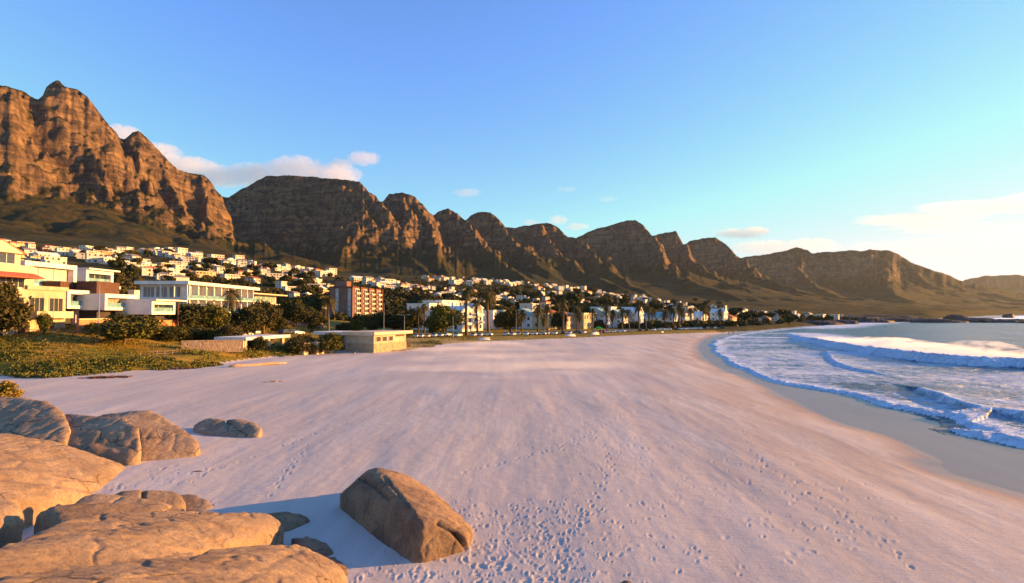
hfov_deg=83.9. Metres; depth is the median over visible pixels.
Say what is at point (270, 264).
tree
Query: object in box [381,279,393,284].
house
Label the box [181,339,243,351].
stone wall
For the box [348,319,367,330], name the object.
tree
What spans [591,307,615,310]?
house
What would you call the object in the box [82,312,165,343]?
bush
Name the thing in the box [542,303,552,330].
palm tree
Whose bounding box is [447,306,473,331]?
house
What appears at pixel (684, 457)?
beach
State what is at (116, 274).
tree
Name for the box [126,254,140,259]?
house
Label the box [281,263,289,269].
house
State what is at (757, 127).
sky
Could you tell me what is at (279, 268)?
house
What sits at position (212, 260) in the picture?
tree
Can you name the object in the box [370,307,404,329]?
tree
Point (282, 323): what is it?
bush
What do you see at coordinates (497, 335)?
grass bank
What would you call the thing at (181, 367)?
kelp pile
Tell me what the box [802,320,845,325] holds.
reef rock
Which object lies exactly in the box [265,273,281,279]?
house
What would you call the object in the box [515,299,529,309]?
tree
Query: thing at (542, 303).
house
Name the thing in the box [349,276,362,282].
house
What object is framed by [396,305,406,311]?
tree
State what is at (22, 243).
house
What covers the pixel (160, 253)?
house
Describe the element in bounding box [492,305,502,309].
tree
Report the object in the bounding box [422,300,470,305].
house
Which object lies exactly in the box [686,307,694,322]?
palm tree
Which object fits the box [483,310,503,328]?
house
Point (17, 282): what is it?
window
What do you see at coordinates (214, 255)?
house
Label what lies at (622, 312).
palm tree
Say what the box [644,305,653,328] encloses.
palm tree
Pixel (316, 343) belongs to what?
beach hut
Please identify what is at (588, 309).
tree
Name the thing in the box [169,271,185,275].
house
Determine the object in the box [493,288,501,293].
tree
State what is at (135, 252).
tree
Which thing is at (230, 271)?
tree
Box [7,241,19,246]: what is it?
house
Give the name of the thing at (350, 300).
apartment tower
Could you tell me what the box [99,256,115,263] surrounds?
house
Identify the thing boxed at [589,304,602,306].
tree
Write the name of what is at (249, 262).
house
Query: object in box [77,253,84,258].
house
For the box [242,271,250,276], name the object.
tree
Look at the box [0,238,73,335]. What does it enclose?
sandstone house
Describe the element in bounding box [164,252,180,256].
house
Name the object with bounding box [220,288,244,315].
palm tree
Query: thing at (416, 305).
house
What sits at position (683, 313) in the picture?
palm tree
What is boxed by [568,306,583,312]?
tree
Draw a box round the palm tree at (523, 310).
[519,309,526,330]
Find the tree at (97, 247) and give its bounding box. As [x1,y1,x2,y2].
[93,245,108,250]
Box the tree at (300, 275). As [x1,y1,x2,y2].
[294,272,309,277]
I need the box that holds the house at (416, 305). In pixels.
[406,303,448,330]
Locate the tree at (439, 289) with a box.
[436,286,446,291]
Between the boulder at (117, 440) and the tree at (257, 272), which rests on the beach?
the boulder at (117, 440)
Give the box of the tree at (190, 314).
[164,299,210,327]
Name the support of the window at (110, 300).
in the box house at (110, 298)
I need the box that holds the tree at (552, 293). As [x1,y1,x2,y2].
[549,291,555,297]
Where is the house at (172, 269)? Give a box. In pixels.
[167,268,180,272]
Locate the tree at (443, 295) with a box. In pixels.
[441,293,452,297]
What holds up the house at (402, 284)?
on the hillside
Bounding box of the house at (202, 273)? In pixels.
[191,271,215,277]
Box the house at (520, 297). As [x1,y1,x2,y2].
[516,295,525,299]
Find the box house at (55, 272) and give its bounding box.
[20,260,76,285]
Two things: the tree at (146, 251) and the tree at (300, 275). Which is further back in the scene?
the tree at (146, 251)
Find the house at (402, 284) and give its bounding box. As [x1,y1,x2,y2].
[396,283,407,286]
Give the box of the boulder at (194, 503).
[181,494,212,511]
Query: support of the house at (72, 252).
on the hillside
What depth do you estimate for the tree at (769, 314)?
574.89 m
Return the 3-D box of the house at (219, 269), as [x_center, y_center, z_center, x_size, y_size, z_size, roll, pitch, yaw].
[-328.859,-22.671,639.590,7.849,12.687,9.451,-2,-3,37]
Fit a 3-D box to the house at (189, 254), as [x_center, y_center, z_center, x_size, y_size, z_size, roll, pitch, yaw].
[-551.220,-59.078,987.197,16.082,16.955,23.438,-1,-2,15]
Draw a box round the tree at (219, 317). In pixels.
[200,299,232,330]
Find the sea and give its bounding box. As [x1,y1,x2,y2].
[708,322,1023,448]
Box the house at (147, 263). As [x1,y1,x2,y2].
[138,262,156,265]
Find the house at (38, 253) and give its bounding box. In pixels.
[32,251,59,256]
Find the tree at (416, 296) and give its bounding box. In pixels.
[411,293,426,298]
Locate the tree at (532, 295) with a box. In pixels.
[529,292,540,299]
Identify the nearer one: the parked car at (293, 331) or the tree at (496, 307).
the parked car at (293, 331)
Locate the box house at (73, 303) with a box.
[42,281,89,324]
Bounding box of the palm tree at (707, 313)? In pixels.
[702,307,709,320]
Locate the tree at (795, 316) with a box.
[780,313,798,319]
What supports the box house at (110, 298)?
on the grass bank
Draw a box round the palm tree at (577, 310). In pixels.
[572,306,583,329]
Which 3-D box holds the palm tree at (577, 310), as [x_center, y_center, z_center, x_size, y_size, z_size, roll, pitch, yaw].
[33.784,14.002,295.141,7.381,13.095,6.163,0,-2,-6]
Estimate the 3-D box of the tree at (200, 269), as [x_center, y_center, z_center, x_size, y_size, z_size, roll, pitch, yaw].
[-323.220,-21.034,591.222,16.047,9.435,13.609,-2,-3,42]
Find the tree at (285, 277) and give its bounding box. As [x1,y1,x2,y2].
[278,274,291,281]
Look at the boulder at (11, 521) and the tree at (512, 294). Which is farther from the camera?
the tree at (512, 294)
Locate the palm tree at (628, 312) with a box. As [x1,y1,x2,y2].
[625,309,632,329]
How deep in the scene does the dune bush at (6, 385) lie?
70.88 m
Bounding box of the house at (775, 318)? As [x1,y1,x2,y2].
[771,312,777,320]
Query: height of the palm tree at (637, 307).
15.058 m
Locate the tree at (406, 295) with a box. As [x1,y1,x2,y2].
[397,292,411,299]
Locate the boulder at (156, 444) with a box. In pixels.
[139,428,199,460]
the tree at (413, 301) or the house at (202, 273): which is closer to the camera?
the tree at (413, 301)
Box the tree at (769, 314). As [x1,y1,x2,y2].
[760,311,774,318]
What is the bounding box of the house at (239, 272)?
[235,270,244,275]
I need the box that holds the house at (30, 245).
[25,242,35,248]
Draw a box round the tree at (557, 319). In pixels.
[551,311,568,329]
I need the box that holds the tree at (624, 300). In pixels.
[619,297,630,302]
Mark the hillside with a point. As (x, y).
(40, 240)
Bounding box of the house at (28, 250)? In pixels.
[21,248,37,255]
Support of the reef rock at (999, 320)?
in the sea
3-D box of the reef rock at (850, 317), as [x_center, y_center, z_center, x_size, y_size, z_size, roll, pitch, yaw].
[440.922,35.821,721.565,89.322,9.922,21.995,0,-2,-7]
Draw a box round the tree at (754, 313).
[746,310,759,317]
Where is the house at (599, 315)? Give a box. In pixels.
[589,308,611,327]
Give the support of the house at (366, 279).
on the hillside
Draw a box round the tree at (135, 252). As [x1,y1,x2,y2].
[121,250,140,254]
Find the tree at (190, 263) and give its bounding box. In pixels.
[188,261,202,265]
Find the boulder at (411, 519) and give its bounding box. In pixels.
[340,468,472,562]
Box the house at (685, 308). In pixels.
[672,307,692,312]
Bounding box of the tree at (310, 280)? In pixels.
[303,278,315,283]
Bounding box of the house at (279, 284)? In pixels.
[275,281,287,287]
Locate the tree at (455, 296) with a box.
[445,294,460,299]
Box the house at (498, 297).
[492,295,501,299]
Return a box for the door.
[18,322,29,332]
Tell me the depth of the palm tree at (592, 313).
302.50 m
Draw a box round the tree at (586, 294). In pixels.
[583,292,590,296]
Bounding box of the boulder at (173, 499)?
[115,490,185,510]
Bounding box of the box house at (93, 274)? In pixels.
[77,268,120,288]
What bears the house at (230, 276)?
on the hillside
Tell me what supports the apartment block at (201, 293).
on the grass bank
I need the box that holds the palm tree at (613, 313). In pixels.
[608,310,616,328]
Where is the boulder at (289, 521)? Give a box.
[269,512,309,531]
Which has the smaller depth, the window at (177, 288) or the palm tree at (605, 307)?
the window at (177, 288)
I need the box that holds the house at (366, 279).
[362,276,371,283]
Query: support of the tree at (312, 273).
on the hillside
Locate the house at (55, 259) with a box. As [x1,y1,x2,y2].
[40,255,67,264]
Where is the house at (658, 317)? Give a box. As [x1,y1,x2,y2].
[643,312,678,321]
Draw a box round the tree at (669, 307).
[666,304,677,310]
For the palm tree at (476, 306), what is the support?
on the grass bank
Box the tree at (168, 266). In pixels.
[163,264,174,267]
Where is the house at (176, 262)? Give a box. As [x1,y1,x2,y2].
[169,261,180,264]
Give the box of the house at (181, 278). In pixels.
[173,275,189,280]
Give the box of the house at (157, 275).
[155,272,170,278]
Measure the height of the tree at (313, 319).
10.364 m
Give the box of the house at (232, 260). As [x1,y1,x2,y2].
[223,258,235,264]
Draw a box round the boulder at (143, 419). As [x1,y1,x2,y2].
[97,410,191,436]
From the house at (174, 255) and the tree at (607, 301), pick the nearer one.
the tree at (607, 301)
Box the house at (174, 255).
[170,254,181,257]
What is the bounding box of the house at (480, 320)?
[464,303,483,330]
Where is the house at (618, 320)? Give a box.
[611,309,629,327]
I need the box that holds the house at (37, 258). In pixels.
[26,255,40,261]
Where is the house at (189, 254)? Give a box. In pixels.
[185,252,202,256]
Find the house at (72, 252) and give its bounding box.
[68,249,88,256]
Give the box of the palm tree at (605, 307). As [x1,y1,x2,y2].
[599,304,611,329]
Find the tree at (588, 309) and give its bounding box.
[581,306,593,312]
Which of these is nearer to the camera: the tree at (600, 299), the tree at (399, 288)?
the tree at (399, 288)
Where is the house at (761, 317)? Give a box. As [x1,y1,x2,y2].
[758,315,770,322]
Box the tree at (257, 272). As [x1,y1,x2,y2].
[250,270,261,275]
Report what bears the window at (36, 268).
in the box house at (55, 272)
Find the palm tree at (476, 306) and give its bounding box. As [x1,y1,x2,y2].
[470,301,481,331]
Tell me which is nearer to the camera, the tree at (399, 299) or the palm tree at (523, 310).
the palm tree at (523, 310)
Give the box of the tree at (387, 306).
[383,303,393,310]
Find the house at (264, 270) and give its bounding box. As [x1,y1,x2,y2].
[258,268,266,274]
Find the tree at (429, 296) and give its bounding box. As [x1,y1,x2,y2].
[425,293,433,298]
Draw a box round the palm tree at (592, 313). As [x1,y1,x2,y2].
[588,308,596,329]
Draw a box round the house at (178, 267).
[173,265,190,269]
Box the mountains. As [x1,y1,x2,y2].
[0,80,1023,317]
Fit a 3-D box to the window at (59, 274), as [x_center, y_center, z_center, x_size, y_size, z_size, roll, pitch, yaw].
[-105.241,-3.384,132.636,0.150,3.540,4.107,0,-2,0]
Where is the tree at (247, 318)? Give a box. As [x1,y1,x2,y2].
[228,306,269,334]
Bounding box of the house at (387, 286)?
[381,285,395,288]
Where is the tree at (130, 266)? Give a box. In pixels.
[125,263,141,270]
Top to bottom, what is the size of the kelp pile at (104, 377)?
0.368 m
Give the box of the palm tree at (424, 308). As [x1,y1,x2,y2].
[421,304,428,333]
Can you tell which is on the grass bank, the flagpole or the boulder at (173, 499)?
the flagpole
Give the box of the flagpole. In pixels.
[97,285,99,334]
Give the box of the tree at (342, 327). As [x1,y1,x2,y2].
[334,322,351,330]
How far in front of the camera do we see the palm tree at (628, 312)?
301.94 m
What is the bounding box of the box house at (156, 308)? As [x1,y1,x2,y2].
[115,290,186,326]
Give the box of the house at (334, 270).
[326,268,336,274]
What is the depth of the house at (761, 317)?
473.44 m
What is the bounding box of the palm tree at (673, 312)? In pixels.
[668,308,677,328]
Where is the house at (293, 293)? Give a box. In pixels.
[289,291,299,297]
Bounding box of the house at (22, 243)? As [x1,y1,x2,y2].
[17,241,34,245]
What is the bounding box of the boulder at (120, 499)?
[75,494,183,511]
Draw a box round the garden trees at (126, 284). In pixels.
[36,245,868,328]
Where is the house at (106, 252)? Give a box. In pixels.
[94,250,110,254]
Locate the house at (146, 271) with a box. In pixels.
[141,268,166,276]
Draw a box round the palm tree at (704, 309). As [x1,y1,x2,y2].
[698,305,707,320]
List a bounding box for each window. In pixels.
[0,252,15,264]
[0,278,24,288]
[0,328,3,335]
[29,297,44,310]
[34,267,38,274]
[38,267,53,279]
[49,298,62,310]
[53,269,67,280]
[71,295,76,300]
[95,275,105,278]
[108,298,115,302]
[143,286,154,296]
[156,286,167,296]
[158,305,167,307]
[169,286,180,296]
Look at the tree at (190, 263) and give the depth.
646.19 m
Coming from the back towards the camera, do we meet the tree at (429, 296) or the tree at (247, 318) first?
the tree at (429, 296)
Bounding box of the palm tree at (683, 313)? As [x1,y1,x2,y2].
[681,309,686,321]
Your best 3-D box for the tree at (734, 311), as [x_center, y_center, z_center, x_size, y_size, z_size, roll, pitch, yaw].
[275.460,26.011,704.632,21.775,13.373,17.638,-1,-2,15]
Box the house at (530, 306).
[520,303,536,310]
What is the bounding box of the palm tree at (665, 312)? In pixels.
[660,310,668,325]
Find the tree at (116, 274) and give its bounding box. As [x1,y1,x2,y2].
[114,272,125,276]
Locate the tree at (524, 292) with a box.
[521,290,530,294]
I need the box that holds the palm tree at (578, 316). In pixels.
[574,312,582,329]
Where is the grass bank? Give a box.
[0,320,720,374]
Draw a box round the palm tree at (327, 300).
[320,295,336,330]
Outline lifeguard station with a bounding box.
[313,330,412,352]
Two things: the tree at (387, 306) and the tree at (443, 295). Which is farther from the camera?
the tree at (443, 295)
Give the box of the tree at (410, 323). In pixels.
[399,308,423,333]
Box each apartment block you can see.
[134,281,259,319]
[253,293,287,305]
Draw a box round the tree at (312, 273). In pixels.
[307,271,315,276]
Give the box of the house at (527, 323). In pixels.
[512,308,532,328]
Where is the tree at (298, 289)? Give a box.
[290,287,301,293]
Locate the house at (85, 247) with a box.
[78,245,92,250]
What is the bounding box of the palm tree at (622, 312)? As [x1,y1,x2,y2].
[617,307,627,328]
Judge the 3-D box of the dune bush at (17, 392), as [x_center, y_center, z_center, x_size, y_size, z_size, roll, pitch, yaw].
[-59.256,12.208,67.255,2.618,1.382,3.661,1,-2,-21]
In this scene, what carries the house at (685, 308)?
on the hillside
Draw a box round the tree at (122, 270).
[117,267,127,272]
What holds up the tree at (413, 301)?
on the hillside
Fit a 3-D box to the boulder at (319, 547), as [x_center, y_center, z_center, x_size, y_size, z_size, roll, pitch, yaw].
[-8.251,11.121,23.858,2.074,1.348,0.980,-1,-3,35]
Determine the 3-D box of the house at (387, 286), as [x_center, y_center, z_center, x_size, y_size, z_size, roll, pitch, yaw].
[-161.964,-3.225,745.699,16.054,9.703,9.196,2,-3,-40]
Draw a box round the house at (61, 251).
[54,248,68,255]
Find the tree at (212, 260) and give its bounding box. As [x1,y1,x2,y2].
[202,257,220,264]
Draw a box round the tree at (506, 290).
[499,287,512,292]
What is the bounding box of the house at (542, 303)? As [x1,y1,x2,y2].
[539,300,549,308]
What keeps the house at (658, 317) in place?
on the hillside
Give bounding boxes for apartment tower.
[329,281,382,319]
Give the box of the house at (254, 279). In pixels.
[247,276,259,283]
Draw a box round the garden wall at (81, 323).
[76,318,109,332]
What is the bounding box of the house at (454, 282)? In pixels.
[449,280,460,284]
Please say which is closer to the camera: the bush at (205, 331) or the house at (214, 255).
the bush at (205, 331)
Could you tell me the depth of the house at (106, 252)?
823.30 m
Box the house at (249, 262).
[247,260,256,264]
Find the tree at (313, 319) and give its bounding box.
[296,306,326,331]
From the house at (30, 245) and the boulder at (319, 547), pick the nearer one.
the boulder at (319, 547)
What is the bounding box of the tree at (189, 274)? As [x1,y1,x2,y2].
[181,270,196,277]
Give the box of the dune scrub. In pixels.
[0,335,443,377]
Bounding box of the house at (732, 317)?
[728,314,736,320]
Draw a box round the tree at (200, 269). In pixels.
[193,267,208,270]
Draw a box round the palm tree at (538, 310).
[531,304,543,332]
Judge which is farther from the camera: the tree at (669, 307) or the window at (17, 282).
the tree at (669, 307)
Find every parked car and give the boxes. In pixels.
[278,329,290,333]
[286,329,298,333]
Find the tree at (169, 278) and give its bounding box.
[163,275,175,280]
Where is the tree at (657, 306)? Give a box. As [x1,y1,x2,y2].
[650,303,665,310]
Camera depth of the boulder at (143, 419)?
44.22 m
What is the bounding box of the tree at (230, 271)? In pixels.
[223,268,234,273]
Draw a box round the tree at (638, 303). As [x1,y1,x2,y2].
[632,301,644,306]
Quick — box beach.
[0,315,1023,582]
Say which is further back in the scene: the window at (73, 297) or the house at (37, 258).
the house at (37, 258)
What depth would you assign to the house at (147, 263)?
596.73 m
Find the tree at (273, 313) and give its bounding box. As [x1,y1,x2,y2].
[250,296,283,333]
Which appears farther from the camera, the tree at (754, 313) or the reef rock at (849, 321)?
the tree at (754, 313)
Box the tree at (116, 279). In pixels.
[113,276,122,281]
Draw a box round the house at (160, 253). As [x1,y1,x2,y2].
[157,250,171,256]
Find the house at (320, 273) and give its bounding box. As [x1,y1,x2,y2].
[315,271,325,276]
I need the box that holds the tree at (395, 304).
[391,301,401,307]
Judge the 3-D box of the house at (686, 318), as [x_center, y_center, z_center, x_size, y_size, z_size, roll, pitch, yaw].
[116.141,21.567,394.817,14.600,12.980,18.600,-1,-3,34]
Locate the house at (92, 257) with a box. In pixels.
[85,253,103,262]
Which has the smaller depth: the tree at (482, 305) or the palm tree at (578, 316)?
the palm tree at (578, 316)
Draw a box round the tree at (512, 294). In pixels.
[507,292,515,297]
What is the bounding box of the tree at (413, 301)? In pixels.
[403,299,420,305]
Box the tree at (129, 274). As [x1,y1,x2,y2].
[125,271,138,277]
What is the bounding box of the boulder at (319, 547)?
[291,536,333,556]
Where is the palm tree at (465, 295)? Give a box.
[458,286,475,334]
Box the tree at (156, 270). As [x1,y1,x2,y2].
[152,268,166,273]
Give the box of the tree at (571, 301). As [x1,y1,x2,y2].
[567,299,577,304]
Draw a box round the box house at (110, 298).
[76,281,136,318]
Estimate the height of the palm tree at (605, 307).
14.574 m
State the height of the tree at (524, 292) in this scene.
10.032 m
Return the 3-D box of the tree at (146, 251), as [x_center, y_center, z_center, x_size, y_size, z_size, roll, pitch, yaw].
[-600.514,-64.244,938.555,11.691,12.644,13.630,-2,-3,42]
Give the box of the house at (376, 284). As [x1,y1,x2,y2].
[371,282,380,287]
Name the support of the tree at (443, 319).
on the grass bank
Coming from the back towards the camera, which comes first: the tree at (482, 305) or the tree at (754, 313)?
the tree at (754, 313)
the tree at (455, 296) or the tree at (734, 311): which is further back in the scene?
the tree at (734, 311)
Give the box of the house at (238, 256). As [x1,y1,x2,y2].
[232,255,243,258]
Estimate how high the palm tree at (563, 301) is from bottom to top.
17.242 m
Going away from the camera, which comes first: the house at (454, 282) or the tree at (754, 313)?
the tree at (754, 313)
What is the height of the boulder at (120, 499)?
2.405 m
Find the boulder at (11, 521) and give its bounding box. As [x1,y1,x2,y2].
[0,498,23,547]
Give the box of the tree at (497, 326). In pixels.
[493,310,502,329]
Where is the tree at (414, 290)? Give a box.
[407,289,419,293]
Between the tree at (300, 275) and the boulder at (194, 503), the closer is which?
the boulder at (194, 503)
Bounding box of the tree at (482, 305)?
[480,303,493,309]
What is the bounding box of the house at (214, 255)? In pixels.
[207,254,224,257]
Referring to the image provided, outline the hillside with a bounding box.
[0,234,939,332]
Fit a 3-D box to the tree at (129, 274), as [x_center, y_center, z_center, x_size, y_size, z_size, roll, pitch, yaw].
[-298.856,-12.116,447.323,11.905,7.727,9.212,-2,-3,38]
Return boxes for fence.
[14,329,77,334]
[140,349,179,354]
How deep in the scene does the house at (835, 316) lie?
638.21 m
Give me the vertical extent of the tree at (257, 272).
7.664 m
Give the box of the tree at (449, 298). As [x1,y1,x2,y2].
[439,297,458,300]
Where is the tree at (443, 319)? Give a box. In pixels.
[422,300,468,332]
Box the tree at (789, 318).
[784,314,794,324]
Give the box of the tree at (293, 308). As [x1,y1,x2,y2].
[277,295,306,326]
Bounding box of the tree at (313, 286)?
[310,284,322,291]
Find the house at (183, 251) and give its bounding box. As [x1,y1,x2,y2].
[173,247,187,254]
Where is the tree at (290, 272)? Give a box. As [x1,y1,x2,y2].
[287,270,297,276]
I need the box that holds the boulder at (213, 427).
[193,418,245,437]
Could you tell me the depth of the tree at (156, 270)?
513.13 m
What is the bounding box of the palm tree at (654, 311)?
[649,308,656,320]
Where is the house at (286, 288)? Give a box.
[282,286,295,290]
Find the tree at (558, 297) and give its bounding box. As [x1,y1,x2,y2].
[554,294,568,299]
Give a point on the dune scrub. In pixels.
(54, 372)
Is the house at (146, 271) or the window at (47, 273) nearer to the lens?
the window at (47, 273)
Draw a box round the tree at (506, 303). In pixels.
[501,300,513,306]
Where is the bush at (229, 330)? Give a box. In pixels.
[216,321,243,336]
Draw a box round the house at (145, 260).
[130,258,151,263]
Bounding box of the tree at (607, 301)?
[603,298,612,304]
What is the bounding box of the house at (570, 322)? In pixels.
[560,311,573,328]
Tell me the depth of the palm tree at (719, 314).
396.80 m
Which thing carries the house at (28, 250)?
on the hillside
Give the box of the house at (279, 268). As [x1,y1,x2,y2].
[271,265,285,270]
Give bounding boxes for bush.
[0,380,18,392]
[0,393,11,396]
[1,388,24,396]
[81,322,99,334]
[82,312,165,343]
[131,314,158,338]
[154,323,186,341]
[172,325,204,340]
[188,325,215,339]
[206,329,225,339]
[216,321,243,336]
[248,336,269,350]
[270,317,289,331]
[282,334,322,354]
[315,330,345,353]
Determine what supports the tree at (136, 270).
on the hillside
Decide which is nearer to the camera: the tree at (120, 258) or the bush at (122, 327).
the bush at (122, 327)
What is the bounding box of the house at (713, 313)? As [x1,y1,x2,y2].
[710,309,727,321]
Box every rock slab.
[0,433,124,528]
[0,511,283,577]
[0,544,346,582]
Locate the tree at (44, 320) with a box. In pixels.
[35,310,53,334]
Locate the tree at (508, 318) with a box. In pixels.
[495,305,525,331]
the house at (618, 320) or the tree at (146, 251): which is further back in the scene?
the tree at (146, 251)
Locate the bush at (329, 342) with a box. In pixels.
[315,330,345,353]
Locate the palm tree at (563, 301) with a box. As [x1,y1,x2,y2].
[556,298,568,330]
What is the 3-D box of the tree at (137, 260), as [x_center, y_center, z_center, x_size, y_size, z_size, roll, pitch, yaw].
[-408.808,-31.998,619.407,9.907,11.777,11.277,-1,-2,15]
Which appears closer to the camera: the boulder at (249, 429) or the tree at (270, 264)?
the boulder at (249, 429)
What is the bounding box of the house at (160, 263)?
[155,262,172,265]
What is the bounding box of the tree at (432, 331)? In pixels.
[423,316,438,333]
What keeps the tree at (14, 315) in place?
on the grass bank
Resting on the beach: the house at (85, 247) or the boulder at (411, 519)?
the boulder at (411, 519)
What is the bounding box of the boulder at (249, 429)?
[226,419,261,437]
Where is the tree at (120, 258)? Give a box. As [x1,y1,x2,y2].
[115,256,129,260]
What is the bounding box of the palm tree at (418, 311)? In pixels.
[412,307,423,332]
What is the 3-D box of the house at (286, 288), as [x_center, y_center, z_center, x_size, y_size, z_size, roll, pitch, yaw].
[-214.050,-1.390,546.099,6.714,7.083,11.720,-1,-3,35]
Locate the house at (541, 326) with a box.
[531,309,557,329]
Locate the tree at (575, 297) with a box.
[564,294,579,302]
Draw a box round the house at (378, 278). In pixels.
[375,276,384,281]
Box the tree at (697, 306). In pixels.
[695,303,706,308]
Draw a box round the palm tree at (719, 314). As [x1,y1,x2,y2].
[715,309,722,321]
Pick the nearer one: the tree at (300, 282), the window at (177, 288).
the window at (177, 288)
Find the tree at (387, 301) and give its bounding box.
[383,299,396,303]
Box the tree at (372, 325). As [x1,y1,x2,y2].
[364,320,382,330]
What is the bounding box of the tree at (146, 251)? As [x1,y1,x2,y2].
[143,249,152,254]
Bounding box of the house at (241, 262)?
[236,259,246,267]
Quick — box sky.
[0,0,1023,318]
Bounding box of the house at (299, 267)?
[291,265,304,269]
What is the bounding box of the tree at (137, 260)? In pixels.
[130,257,142,264]
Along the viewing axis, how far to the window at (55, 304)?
118.39 m
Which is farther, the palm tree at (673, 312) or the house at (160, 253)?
the house at (160, 253)
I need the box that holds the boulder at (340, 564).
[327,557,347,575]
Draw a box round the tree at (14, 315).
[0,281,35,332]
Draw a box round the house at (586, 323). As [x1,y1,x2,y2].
[568,313,596,328]
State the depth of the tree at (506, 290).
832.69 m
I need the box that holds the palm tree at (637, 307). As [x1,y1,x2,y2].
[633,303,643,328]
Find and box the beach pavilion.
[214,334,289,349]
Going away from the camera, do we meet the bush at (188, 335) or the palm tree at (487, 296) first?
the bush at (188, 335)
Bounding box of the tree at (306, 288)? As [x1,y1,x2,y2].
[300,285,314,293]
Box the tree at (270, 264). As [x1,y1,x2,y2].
[262,262,277,267]
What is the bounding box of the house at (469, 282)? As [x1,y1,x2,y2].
[466,280,472,285]
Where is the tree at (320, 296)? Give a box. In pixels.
[310,292,325,302]
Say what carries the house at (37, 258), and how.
on the hillside
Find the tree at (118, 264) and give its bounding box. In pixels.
[109,260,128,268]
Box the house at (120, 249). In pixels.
[115,246,124,252]
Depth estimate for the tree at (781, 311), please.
603.77 m
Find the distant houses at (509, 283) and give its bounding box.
[426,275,726,308]
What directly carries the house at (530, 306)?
on the hillside
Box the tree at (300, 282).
[293,279,307,286]
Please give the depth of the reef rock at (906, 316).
890.84 m
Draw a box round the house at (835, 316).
[830,314,839,319]
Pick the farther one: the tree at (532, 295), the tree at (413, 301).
the tree at (532, 295)
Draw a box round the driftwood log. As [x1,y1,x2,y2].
[228,362,286,366]
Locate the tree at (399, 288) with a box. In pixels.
[393,286,405,290]
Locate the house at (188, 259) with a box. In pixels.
[183,257,197,261]
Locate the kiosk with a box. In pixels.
[299,343,308,354]
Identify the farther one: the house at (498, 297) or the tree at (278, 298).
the house at (498, 297)
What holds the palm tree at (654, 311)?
on the hillside
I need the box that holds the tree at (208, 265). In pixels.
[202,262,213,269]
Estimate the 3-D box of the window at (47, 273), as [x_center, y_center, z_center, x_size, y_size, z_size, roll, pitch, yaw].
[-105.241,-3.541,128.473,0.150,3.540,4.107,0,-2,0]
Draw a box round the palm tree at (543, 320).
[539,315,547,330]
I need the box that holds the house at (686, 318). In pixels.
[678,313,692,320]
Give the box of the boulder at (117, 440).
[65,414,141,465]
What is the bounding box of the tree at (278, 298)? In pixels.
[276,295,290,303]
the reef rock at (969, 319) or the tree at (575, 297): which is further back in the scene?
the tree at (575, 297)
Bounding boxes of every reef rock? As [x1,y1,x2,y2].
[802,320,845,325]
[828,320,858,323]
[840,316,880,318]
[855,318,894,322]
[864,315,919,317]
[879,318,925,321]
[910,318,969,322]
[943,314,966,319]
[954,317,992,321]
[980,319,1023,322]
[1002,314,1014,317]
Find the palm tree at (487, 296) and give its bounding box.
[479,289,496,331]
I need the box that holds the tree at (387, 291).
[379,287,391,294]
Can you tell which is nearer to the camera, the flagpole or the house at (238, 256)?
the flagpole
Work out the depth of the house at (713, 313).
423.75 m
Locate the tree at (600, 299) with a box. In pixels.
[595,296,605,303]
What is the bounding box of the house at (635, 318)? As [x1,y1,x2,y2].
[620,307,643,324]
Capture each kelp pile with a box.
[79,375,132,378]
[167,367,204,368]
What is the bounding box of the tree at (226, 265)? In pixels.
[220,262,230,267]
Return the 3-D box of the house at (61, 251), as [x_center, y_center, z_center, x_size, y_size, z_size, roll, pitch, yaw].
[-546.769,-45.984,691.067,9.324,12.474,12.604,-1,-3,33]
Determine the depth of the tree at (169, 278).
458.11 m
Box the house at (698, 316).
[687,311,707,320]
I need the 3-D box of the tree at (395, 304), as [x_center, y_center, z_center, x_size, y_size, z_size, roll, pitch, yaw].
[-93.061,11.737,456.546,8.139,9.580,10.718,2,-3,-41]
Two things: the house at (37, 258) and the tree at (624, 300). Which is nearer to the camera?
the house at (37, 258)
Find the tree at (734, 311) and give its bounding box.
[727,307,742,315]
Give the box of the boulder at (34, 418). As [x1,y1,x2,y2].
[0,397,70,444]
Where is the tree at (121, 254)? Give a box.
[117,251,133,256]
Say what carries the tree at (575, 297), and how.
on the hillside
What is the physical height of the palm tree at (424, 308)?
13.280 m
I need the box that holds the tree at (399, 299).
[383,296,405,303]
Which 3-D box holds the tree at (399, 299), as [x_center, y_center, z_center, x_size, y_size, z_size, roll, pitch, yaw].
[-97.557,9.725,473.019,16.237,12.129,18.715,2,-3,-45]
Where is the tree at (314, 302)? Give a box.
[302,295,322,310]
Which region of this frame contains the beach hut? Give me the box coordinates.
[309,341,323,353]
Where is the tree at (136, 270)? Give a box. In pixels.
[129,268,141,275]
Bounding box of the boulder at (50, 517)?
[34,503,157,533]
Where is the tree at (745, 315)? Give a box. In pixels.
[739,312,752,320]
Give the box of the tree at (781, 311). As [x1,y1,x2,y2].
[773,309,791,315]
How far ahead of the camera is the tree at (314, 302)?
333.87 m
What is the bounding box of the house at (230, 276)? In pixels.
[220,274,237,279]
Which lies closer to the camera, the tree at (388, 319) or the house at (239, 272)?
the tree at (388, 319)
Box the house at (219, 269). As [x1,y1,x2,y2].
[214,265,224,273]
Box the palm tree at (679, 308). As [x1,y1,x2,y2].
[676,302,684,327]
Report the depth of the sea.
115.14 m
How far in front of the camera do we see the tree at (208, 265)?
621.93 m
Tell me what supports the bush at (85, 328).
on the grass bank
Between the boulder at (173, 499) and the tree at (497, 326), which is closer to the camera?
the boulder at (173, 499)
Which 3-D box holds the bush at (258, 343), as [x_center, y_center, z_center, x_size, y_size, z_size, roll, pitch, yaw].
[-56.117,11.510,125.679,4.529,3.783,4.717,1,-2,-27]

